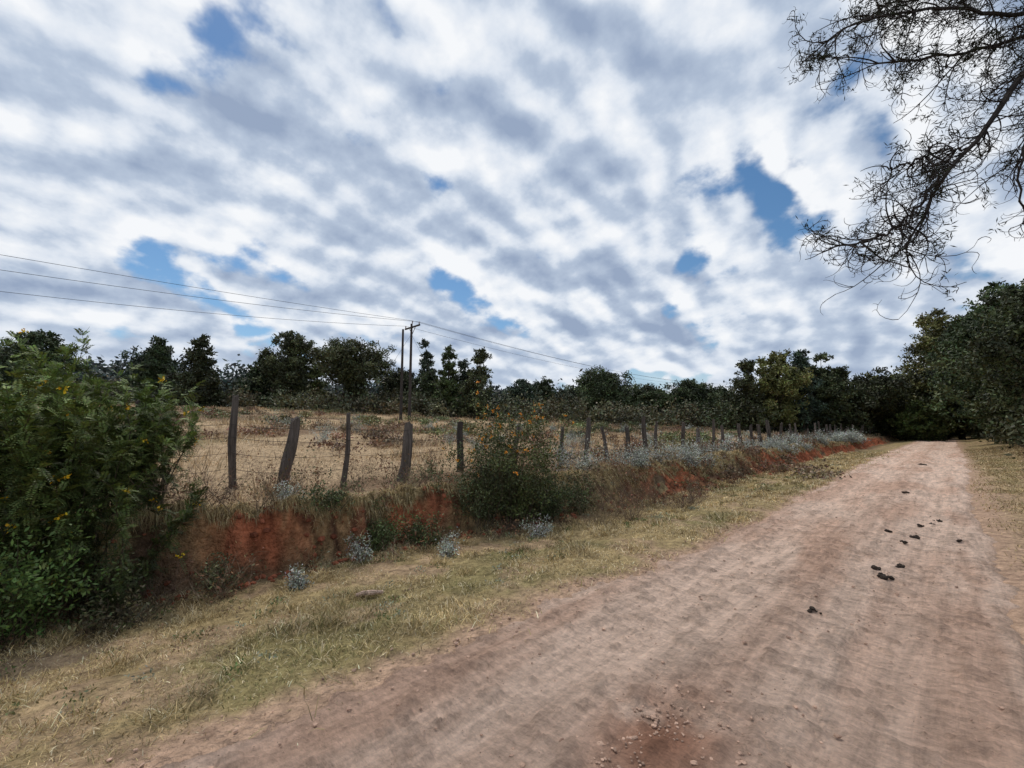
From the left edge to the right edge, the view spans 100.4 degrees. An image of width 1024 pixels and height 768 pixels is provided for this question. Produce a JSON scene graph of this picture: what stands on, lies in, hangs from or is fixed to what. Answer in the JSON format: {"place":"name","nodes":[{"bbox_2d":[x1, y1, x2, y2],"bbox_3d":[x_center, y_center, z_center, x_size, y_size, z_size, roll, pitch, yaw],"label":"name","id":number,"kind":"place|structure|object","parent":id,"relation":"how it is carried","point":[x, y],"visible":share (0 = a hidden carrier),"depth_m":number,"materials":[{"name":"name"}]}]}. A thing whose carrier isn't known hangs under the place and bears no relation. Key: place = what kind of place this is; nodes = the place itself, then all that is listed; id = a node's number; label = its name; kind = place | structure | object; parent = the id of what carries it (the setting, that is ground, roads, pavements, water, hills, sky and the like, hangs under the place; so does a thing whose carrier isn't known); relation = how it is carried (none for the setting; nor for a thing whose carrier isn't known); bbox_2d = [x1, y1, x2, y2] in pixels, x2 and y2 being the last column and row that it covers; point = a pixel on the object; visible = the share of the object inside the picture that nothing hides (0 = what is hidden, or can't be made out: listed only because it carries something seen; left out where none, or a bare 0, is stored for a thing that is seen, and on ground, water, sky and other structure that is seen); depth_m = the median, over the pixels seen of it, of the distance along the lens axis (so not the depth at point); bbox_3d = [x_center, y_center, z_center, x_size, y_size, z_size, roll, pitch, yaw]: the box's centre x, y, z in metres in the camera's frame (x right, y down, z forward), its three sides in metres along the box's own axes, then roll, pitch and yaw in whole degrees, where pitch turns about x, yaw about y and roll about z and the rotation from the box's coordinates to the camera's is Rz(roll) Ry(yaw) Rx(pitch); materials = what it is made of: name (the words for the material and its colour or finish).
{"place":"outdoors","nodes":[
{"label":"outdoors","id":0,"kind":"place"},
{"bbox_2d":[0,402,1023,767],"bbox_3d":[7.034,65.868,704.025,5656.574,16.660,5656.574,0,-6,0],"label":"ground","id":1,"kind":"structure","parent":0,"point":[272,550],"depth_m":4.77,"materials":[{"name":"beige plant"}]},
{"bbox_2d":[0,337,85,445],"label":"flowering bush","id":2,"kind":"object","parent":1,"relation":"on","point":[24,363],"visible":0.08,"depth_m":4.86,"materials":[{"name":"green plant"}]},
{"bbox_2d":[0,329,96,400],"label":"eucalyptus tree","id":3,"kind":"object","parent":1,"relation":"on","point":[43,341],"visible":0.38,"depth_m":54.78,"materials":[{"name":"green plant"}]},
{"bbox_2d":[0,502,120,654],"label":"green shrub","id":4,"kind":"object","parent":1,"relation":"on","point":[21,586],"visible":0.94,"depth_m":3.69,"materials":[{"name":"green plant"}]},
{"bbox_2d":[53,540,153,627],"bbox_3d":[-4.056,2.012,4.270,1.096,0.862,0.753,-5,-8,39],"label":"green shrub","id":5,"kind":"object","parent":1,"relation":"on","point":[108,584],"visible":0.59,"depth_m":4.25,"materials":[{"name":"green plant"}]},
{"bbox_2d":[0,328,211,624],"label":"flowering bush","id":6,"kind":"object","parent":1,"relation":"on","point":[58,451],"visible":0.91,"depth_m":4.32,"materials":[{"name":"green plant"}]},
{"bbox_2d":[24,374,209,516],"bbox_3d":[-5.005,0.788,5.633,1.676,1.901,1.536,2,-6,-16],"label":"flowering bush","id":7,"kind":"object","parent":1,"relation":"on","point":[149,407],"visible":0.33,"depth_m":5.57,"materials":[{"name":"green plant"}]},
{"bbox_2d":[58,584,182,638],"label":"green shrub","id":8,"kind":"object","parent":1,"relation":"on","point":[122,618],"visible":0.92,"depth_m":4.05,"materials":[{"name":"green plant"}]},
{"bbox_2d":[112,345,186,389],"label":"eucalyptus tree","id":9,"kind":"object","parent":1,"relation":"on","point":[138,358],"visible":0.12,"depth_m":62.67,"materials":[{"name":"green plant"}]},
{"bbox_2d":[128,335,179,402],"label":"eucalyptus tree","id":10,"kind":"object","parent":1,"relation":"on","point":[153,364],"visible":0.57,"depth_m":60.13,"materials":[{"name":"green plant"}]},
{"bbox_2d":[105,541,224,601],"bbox_3d":[-4.078,2.053,4.787,0.941,0.672,1.127,-3,-7,27],"label":"bare shrub","id":11,"kind":"object","parent":1,"relation":"on","point":[156,586],"visible":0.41,"depth_m":4.79,"materials":[{"name":"brown plant"}]},
{"bbox_2d":[158,333,233,407],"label":"pine tree","id":12,"kind":"object","parent":1,"relation":"on","point":[198,362],"visible":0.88,"depth_m":54.69,"materials":[{"name":"green plant"}]},
{"bbox_2d":[131,446,267,513],"bbox_3d":[-3.832,1.121,5.355,1.352,0.973,1.315,3,-7,-30],"label":"bare shrub","id":13,"kind":"object","parent":1,"relation":"on","point":[226,493],"visible":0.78,"depth_m":5.49,"materials":[{"name":"brown plant"}]},
{"bbox_2d":[190,547,246,593],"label":"green shrub","id":14,"kind":"object","parent":1,"relation":"on","point":[214,569],"visible":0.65,"depth_m":4.98,"materials":[{"name":"green plant"}]},
{"bbox_2d":[232,353,282,407],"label":"eucalyptus tree","id":15,"kind":"object","parent":1,"relation":"on","point":[251,374],"visible":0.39,"depth_m":64.37,"materials":[{"name":"green plant"}]},
{"bbox_2d":[230,447,310,513],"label":"bare shrub","id":16,"kind":"object","parent":1,"relation":"on","point":[270,497],"visible":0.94,"depth_m":5.84,"materials":[{"name":"brown plant"}]},
{"bbox_2d":[248,330,317,408],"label":"eucalyptus tree","id":17,"kind":"object","parent":1,"relation":"on","point":[291,368],"visible":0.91,"depth_m":64.10,"materials":[{"name":"green plant"}]},
{"bbox_2d":[273,478,306,501],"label":"silver shrub","id":18,"kind":"object","parent":1,"relation":"on","point":[287,493],"visible":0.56,"depth_m":6.20,"materials":[{"name":"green plant"}]},
{"bbox_2d":[280,563,314,590],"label":"silver shrub","id":19,"kind":"object","parent":1,"relation":"on","point":[296,581],"visible":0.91,"depth_m":5.06,"materials":[{"name":"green plant"}]},
{"bbox_2d":[304,347,327,405],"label":"eucalyptus tree","id":20,"kind":"object","parent":1,"relation":"on","point":[315,381],"visible":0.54,"depth_m":66.66,"materials":[{"name":"green plant"}]},
{"bbox_2d":[293,464,364,517],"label":"green shrub","id":21,"kind":"object","parent":1,"relation":"on","point":[333,497],"visible":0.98,"depth_m":6.25,"materials":[{"name":"green plant"}]},
{"bbox_2d":[306,336,396,411],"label":"acacia tree","id":22,"kind":"object","parent":1,"relation":"on","point":[347,366],"visible":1,"depth_m":58.17,"materials":[{"name":"green plant"}]},
{"bbox_2d":[342,530,372,562],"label":"silver shrub","id":23,"kind":"object","parent":1,"relation":"on","point":[358,552],"visible":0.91,"depth_m":6.09,"materials":[{"name":"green plant"}]},
{"bbox_2d":[355,590,382,596],"bbox_3d":[-1.507,2.204,4.501,0.285,0.058,0.063,2,-6,-18],"label":"wood log","id":24,"kind":"object","parent":1,"relation":"on","point":[372,592],"visible":1,"depth_m":4.49,"materials":[{"name":"wood"}]},
{"bbox_2d":[340,496,408,553],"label":"green shrub","id":25,"kind":"object","parent":1,"relation":"on","point":[384,530],"visible":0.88,"depth_m":6.56,"materials":[{"name":"green plant"}]},
{"bbox_2d":[0,368,763,428],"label":"shrub belt","id":26,"kind":"object","parent":1,"relation":"on","point":[384,405],"visible":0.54,"depth_m":56.47,"materials":[{"name":"green plant"}]},
{"bbox_2d":[0,450,794,744],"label":"straw tussocks","id":27,"kind":"object","parent":1,"relation":"on","point":[571,524],"visible":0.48,"depth_m":4.36,"materials":[{"name":"beige plant"}]},
{"bbox_2d":[377,366,420,412],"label":"eucalyptus tree","id":28,"kind":"object","parent":1,"relation":"on","point":[393,383],"visible":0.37,"depth_m":66.44,"materials":[{"name":"green plant"}]},
{"bbox_2d":[399,329,403,420],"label":"utility pole","id":29,"kind":"object","parent":1,"relation":"on","point":[401,387],"visible":0.91,"depth_m":42.47,"materials":[{"name":"brown wood"}]},
{"bbox_2d":[405,321,419,419],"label":"utility pole","id":30,"kind":"object","parent":1,"relation":"on","point":[411,327],"visible":0.98,"depth_m":40.25,"materials":[{"name":"brown wood"}]},
{"bbox_2d":[0,255,715,417],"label":"power lines","id":31,"kind":"object","parent":30,"relation":"attached to","point":[284,319],"visible":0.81,"depth_m":32.07,"materials":[{"name":"metal"}]},
{"bbox_2d":[43,459,786,622],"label":"red soil clods","id":32,"kind":"object","parent":1,"relation":"on","point":[333,536],"visible":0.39,"depth_m":6.01,"materials":[{"name":"soil"}]},
{"bbox_2d":[386,507,443,548],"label":"green shrub","id":33,"kind":"object","parent":1,"relation":"on","point":[421,534],"visible":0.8,"depth_m":6.76,"materials":[{"name":"green plant"}]},
{"bbox_2d":[0,454,842,725],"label":"verge weeds","id":34,"kind":"object","parent":1,"relation":"on","point":[236,664],"visible":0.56,"depth_m":4.03,"materials":[{"name":"green plant"}]},
{"bbox_2d":[407,370,446,413],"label":"eucalyptus tree","id":35,"kind":"object","parent":1,"relation":"on","point":[426,380],"visible":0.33,"depth_m":63.25,"materials":[{"name":"green plant"}]},
{"bbox_2d":[417,338,436,390],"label":"eucalyptus tree","id":36,"kind":"object","parent":1,"relation":"on","point":[427,357],"visible":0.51,"depth_m":75.03,"materials":[{"name":"green plant"}]},
{"bbox_2d":[0,417,857,651],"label":"dry brush","id":37,"kind":"object","parent":1,"relation":"on","point":[423,477],"visible":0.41,"depth_m":8.02,"materials":[{"name":"grey plant"}]},
{"bbox_2d":[13,402,880,526],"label":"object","id":38,"kind":"structure","parent":1,"relation":"on","point":[252,421],"depth_m":20.04,"materials":[{"name":"beige plant"}]},
{"bbox_2d":[428,344,467,416],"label":"eucalyptus tree","id":39,"kind":"object","parent":1,"relation":"on","point":[451,386],"visible":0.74,"depth_m":59.89,"materials":[{"name":"green plant"}]},
{"bbox_2d":[434,527,464,557],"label":"silver shrub","id":40,"kind":"object","parent":1,"relation":"on","point":[446,549],"visible":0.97,"depth_m":6.23,"materials":[{"name":"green plant"}]},
{"bbox_2d":[48,395,874,492],"bbox_3d":[20.483,3.509,30.385,78.674,1.965,1.379,5,-8,-43],"label":"wooden post fence","id":41,"kind":"object","parent":1,"relation":"on","point":[294,431],"visible":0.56,"depth_m":9.09,"materials":[{"name":"brown wood"}]},
{"bbox_2d":[452,358,474,416],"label":"eucalyptus tree","id":42,"kind":"object","parent":1,"relation":"on","point":[463,366],"visible":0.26,"depth_m":62.84,"materials":[{"name":"green plant"}]},
{"bbox_2d":[198,406,744,448],"bbox_3d":[-0.818,3.151,36.298,56.680,3.983,33.259,0,-6,0],"label":"field scrub","id":43,"kind":"object","parent":1,"relation":"on","point":[377,420],"visible":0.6,"depth_m":30.80,"materials":[{"name":"green plant"}]},
{"bbox_2d":[423,427,533,533],"bbox_3d":[-0.575,1.714,7.921,1.964,1.811,1.970,0,-6,0],"label":"orange flower bush","id":44,"kind":"object","parent":1,"relation":"on","point":[481,507],"visible":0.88,"depth_m":7.72,"materials":[{"name":"green plant"}]},
{"bbox_2d":[106,401,851,480],"bbox_3d":[-4.433,2.771,32.674,81.047,5.263,40.218,0,-6,0],"label":"dry field scrub","id":45,"kind":"object","parent":1,"relation":"on","point":[384,440],"visible":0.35,"depth_m":18.27,"materials":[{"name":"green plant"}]},
{"bbox_2d":[455,347,503,418],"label":"eucalyptus tree","id":46,"kind":"object","parent":1,"relation":"on","point":[479,357],"visible":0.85,"depth_m":57.73,"materials":[{"name":"green plant"}]},
{"bbox_2d":[0,350,970,435],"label":"distant forest","id":47,"kind":"object","parent":1,"relation":"on","point":[99,368],"visible":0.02,"depth_m":88.92,"materials":[{"name":"green plant"}]},
{"bbox_2d":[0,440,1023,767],"bbox_3d":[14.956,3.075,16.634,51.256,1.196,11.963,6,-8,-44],"label":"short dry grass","id":48,"kind":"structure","parent":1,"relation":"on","point":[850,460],"depth_m":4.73,"materials":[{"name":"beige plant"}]},
{"bbox_2d":[427,378,601,526],"bbox_3d":[-0.028,1.325,8.441,2.831,2.891,2.512,-6,-8,44],"label":"orange flower bush","id":49,"kind":"object","parent":1,"relation":"on","point":[518,502],"visible":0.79,"depth_m":8.13,"materials":[{"name":"green plant"}]},
{"bbox_2d":[497,378,543,416],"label":"eucalyptus tree","id":50,"kind":"object","parent":1,"relation":"on","point":[523,386],"visible":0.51,"depth_m":70.96,"materials":[{"name":"green plant"}]},
{"bbox_2d":[519,514,554,537],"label":"silver shrub","id":51,"kind":"object","parent":1,"relation":"on","point":[545,531],"visible":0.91,"depth_m":7.27,"materials":[{"name":"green plant"}]},
{"bbox_2d":[531,376,558,415],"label":"eucalyptus tree","id":52,"kind":"object","parent":1,"relation":"on","point":[545,385],"visible":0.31,"depth_m":78.29,"materials":[{"name":"green plant"}]},
{"bbox_2d":[520,460,593,523],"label":"green shrub","id":53,"kind":"object","parent":1,"relation":"on","point":[551,509],"visible":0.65,"depth_m":8.29,"materials":[{"name":"green plant"}]},
{"bbox_2d":[525,433,597,470],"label":"silver shrub","id":54,"kind":"object","parent":1,"relation":"on","point":[567,457],"visible":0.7,"depth_m":10.41,"materials":[{"name":"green plant"}]},
{"bbox_2d":[553,387,578,418],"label":"acacia tree","id":55,"kind":"object","parent":1,"relation":"on","point":[568,392],"visible":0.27,"depth_m":74.41,"materials":[{"name":"green plant"}]},
{"bbox_2d":[555,471,605,513],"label":"green shrub","id":56,"kind":"object","parent":1,"relation":"on","point":[578,500],"visible":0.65,"depth_m":9.02,"materials":[{"name":"green plant"}]},
{"bbox_2d":[565,449,596,470],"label":"silver shrub","id":57,"kind":"object","parent":1,"relation":"on","point":[580,463],"visible":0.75,"depth_m":10.72,"materials":[{"name":"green plant"}]},
{"bbox_2d":[568,441,612,466],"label":"silver shrub","id":58,"kind":"object","parent":1,"relation":"on","point":[592,456],"visible":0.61,"depth_m":11.45,"materials":[{"name":"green plant"}]},
{"bbox_2d":[582,476,620,507],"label":"bare shrub","id":59,"kind":"object","parent":1,"relation":"on","point":[589,491],"visible":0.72,"depth_m":9.37,"materials":[{"name":"brown plant"}]},
{"bbox_2d":[569,486,636,527],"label":"bare shrub","id":60,"kind":"object","parent":1,"relation":"on","point":[604,518],"visible":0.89,"depth_m":7.95,"materials":[{"name":"brown plant"}]},
{"bbox_2d":[564,365,646,420],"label":"acacia tree","id":61,"kind":"object","parent":1,"relation":"on","point":[594,386],"visible":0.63,"depth_m":69.38,"materials":[{"name":"green plant"}]},
{"bbox_2d":[597,446,634,467],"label":"silver shrub","id":62,"kind":"object","parent":1,"relation":"on","point":[616,460],"visible":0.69,"depth_m":11.48,"materials":[{"name":"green plant"}]},
{"bbox_2d":[594,460,654,499],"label":"bare shrub","id":63,"kind":"object","parent":1,"relation":"on","point":[621,496],"visible":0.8,"depth_m":10.04,"materials":[{"name":"brown plant"}]},
{"bbox_2d":[605,488,663,521],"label":"bare shrub","id":64,"kind":"object","parent":1,"relation":"on","point":[630,517],"visible":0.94,"depth_m":8.41,"materials":[{"name":"brown plant"}]},
{"bbox_2d":[627,443,657,470],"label":"silver shrub","id":65,"kind":"object","parent":1,"relation":"on","point":[642,461],"visible":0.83,"depth_m":11.39,"materials":[{"name":"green plant"}]},
{"bbox_2d":[630,441,660,466],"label":"silver shrub","id":66,"kind":"object","parent":1,"relation":"on","point":[642,456],"visible":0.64,"depth_m":11.53,"materials":[{"name":"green plant"}]},
{"bbox_2d":[628,382,675,413],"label":"acacia tree","id":67,"kind":"object","parent":1,"relation":"on","point":[650,392],"visible":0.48,"depth_m":73.82,"materials":[{"name":"green plant"}]},
{"bbox_2d":[629,468,677,506],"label":"bare shrub","id":68,"kind":"object","parent":1,"relation":"on","point":[657,493],"visible":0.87,"depth_m":9.77,"materials":[{"name":"brown plant"}]},
{"bbox_2d":[642,437,674,463],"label":"silver shrub","id":69,"kind":"object","parent":1,"relation":"on","point":[657,454],"visible":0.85,"depth_m":12.77,"materials":[{"name":"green plant"}]},
{"bbox_2d":[660,484,706,509],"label":"bare shrub","id":70,"kind":"object","parent":1,"relation":"on","point":[681,505],"visible":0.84,"depth_m":8.86,"materials":[{"name":"brown plant"}]},
{"bbox_2d":[670,441,702,466],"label":"silver shrub","id":71,"kind":"object","parent":1,"relation":"on","point":[688,456],"visible":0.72,"depth_m":13.19,"materials":[{"name":"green plant"}]},
{"bbox_2d":[670,439,704,466],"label":"silver shrub","id":72,"kind":"object","parent":1,"relation":"on","point":[696,456],"visible":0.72,"depth_m":13.39,"materials":[{"name":"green plant"}]},
{"bbox_2d":[668,470,710,505],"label":"bare shrub","id":73,"kind":"object","parent":1,"relation":"on","point":[690,496],"visible":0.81,"depth_m":9.99,"materials":[{"name":"brown plant"}]},
{"bbox_2d":[662,378,726,425],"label":"acacia tree","id":74,"kind":"object","parent":1,"relation":"on","point":[701,392],"visible":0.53,"depth_m":73.49,"materials":[{"name":"green plant"}]},
{"bbox_2d":[707,436,735,452],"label":"silver shrub","id":75,"kind":"object","parent":1,"relation":"on","point":[721,448],"visible":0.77,"depth_m":16.87,"materials":[{"name":"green plant"}]},
{"bbox_2d":[710,385,733,410],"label":"acacia tree","id":76,"kind":"object","parent":1,"relation":"on","point":[722,390],"visible":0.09,"depth_m":78.15,"materials":[{"name":"green plant"}]},
{"bbox_2d":[715,358,784,432],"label":"pine tree","id":77,"kind":"object","parent":1,"relation":"on","point":[747,386],"visible":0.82,"depth_m":51.07,"materials":[{"name":"green plant"}]},
{"bbox_2d":[764,432,788,452],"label":"silver shrub","id":78,"kind":"object","parent":1,"relation":"on","point":[779,442],"visible":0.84,"depth_m":21.19,"materials":[{"name":"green plant"}]},
{"bbox_2d":[753,348,816,431],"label":"eucalyptus tree","id":79,"kind":"object","parent":1,"relation":"on","point":[772,369],"visible":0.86,"depth_m":50.49,"materials":[{"name":"green plant"}]},
{"bbox_2d":[780,438,804,454],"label":"silver shrub","id":80,"kind":"object","parent":1,"relation":"on","point":[794,447],"visible":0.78,"depth_m":21.87,"materials":[{"name":"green plant"}]},
{"bbox_2d":[694,396,907,439],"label":"roadside thicket","id":81,"kind":"object","parent":1,"relation":"on","point":[721,415],"visible":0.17,"depth_m":52.69,"materials":[{"name":"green plant"}]},
{"bbox_2d":[783,349,835,433],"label":"pine tree","id":82,"kind":"object","parent":1,"relation":"on","point":[800,358],"visible":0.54,"depth_m":52.14,"materials":[{"name":"green plant"}]},
{"bbox_2d":[803,352,857,431],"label":"eucalyptus tree","id":83,"kind":"object","parent":1,"relation":"on","point":[831,391],"visible":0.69,"depth_m":52.71,"materials":[{"name":"green plant"}]},
{"bbox_2d":[822,365,877,435],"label":"eucalyptus tree","id":84,"kind":"object","parent":1,"relation":"on","point":[854,418],"visible":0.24,"depth_m":53.34,"materials":[{"name":"green plant"}]},
{"bbox_2d":[844,366,911,433],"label":"acacia tree","id":85,"kind":"object","parent":1,"relation":"on","point":[876,401],"visible":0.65,"depth_m":54.05,"materials":[{"name":"green plant"}]},
{"bbox_2d":[861,371,921,437],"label":"eucalyptus tree","id":86,"kind":"object","parent":1,"relation":"on","point":[893,412],"visible":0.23,"depth_m":56.43,"materials":[{"name":"green plant"}]},
{"bbox_2d":[778,0,1023,319],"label":"overhanging tree","id":87,"kind":"object","parent":1,"relation":"on","point":[934,187],"visible":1,"depth_m":5.28,"materials":[{"name":"black plant"}]},
{"bbox_2d":[880,386,931,439],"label":"eucalyptus tree","id":88,"kind":"object","parent":1,"relation":"on","point":[920,395],"depth_m":59.34,"materials":[{"name":"green plant"}]},
{"bbox_2d":[872,307,976,439],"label":"acacia tree","id":89,"kind":"object","parent":1,"relation":"on","point":[936,324],"visible":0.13,"depth_m":60.05,"materials":[{"name":"green plant"}]},
{"bbox_2d":[885,399,963,440],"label":"acacia tree","id":90,"kind":"object","parent":1,"relation":"on","point":[916,422],"visible":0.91,"depth_m":52.36,"materials":[{"name":"green plant"}]},
{"bbox_2d":[911,312,982,430],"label":"eucalyptus tree","id":91,"kind":"object","parent":1,"relation":"on","point":[933,383],"depth_m":53.87,"materials":[{"name":"green plant"}]},
{"bbox_2d":[942,370,990,438],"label":"eucalyptus tree","id":92,"kind":"object","parent":1,"relation":"on","point":[975,436],"visible":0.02,"depth_m":55.52,"materials":[{"name":"green plant"}]},
{"bbox_2d":[916,278,1020,443],"bbox_3d":[41.864,-2.014,36.237,10.971,14.289,10.103,-4,-7,33],"label":"acacia tree","id":93,"kind":"object","parent":1,"relation":"on","point":[962,331],"visible":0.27,"depth_m":37.39,"materials":[{"name":"green plant"}]},
{"bbox_2d":[921,278,1023,440],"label":"acacia tree","id":94,"kind":"object","parent":1,"relation":"on","point":[973,372],"visible":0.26,"depth_m":31.10,"materials":[{"name":"green plant"}]},
{"bbox_2d":[931,291,1021,438],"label":"eucalyptus tree","id":95,"kind":"object","parent":1,"relation":"on","point":[970,396],"visible":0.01,"depth_m":43.31,"materials":[{"name":"green plant"}]},
{"bbox_2d":[960,284,1023,430],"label":"acacia tree","id":96,"kind":"object","parent":1,"relation":"on","point":[1008,349],"visible":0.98,"depth_m":26.05,"materials":[{"name":"green plant"}]},
{"bbox_2d":[971,383,1023,458],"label":"roadside thicket","id":97,"kind":"object","parent":1,"relation":"on","point":[1011,436],"visible":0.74,"depth_m":25.73,"materials":[{"name":"green plant"}]},
{"bbox_2d":[0,0,1023,392],"label":"sky","id":98,"kind":"structure","parent":0,"point":[620,186],"materials":[{"name":"white"}]},
{"bbox_2d":[106,438,1023,767],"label":"dirt road","id":99,"kind":"structure","parent":0,"point":[498,690],"depth_m":2.87,"materials":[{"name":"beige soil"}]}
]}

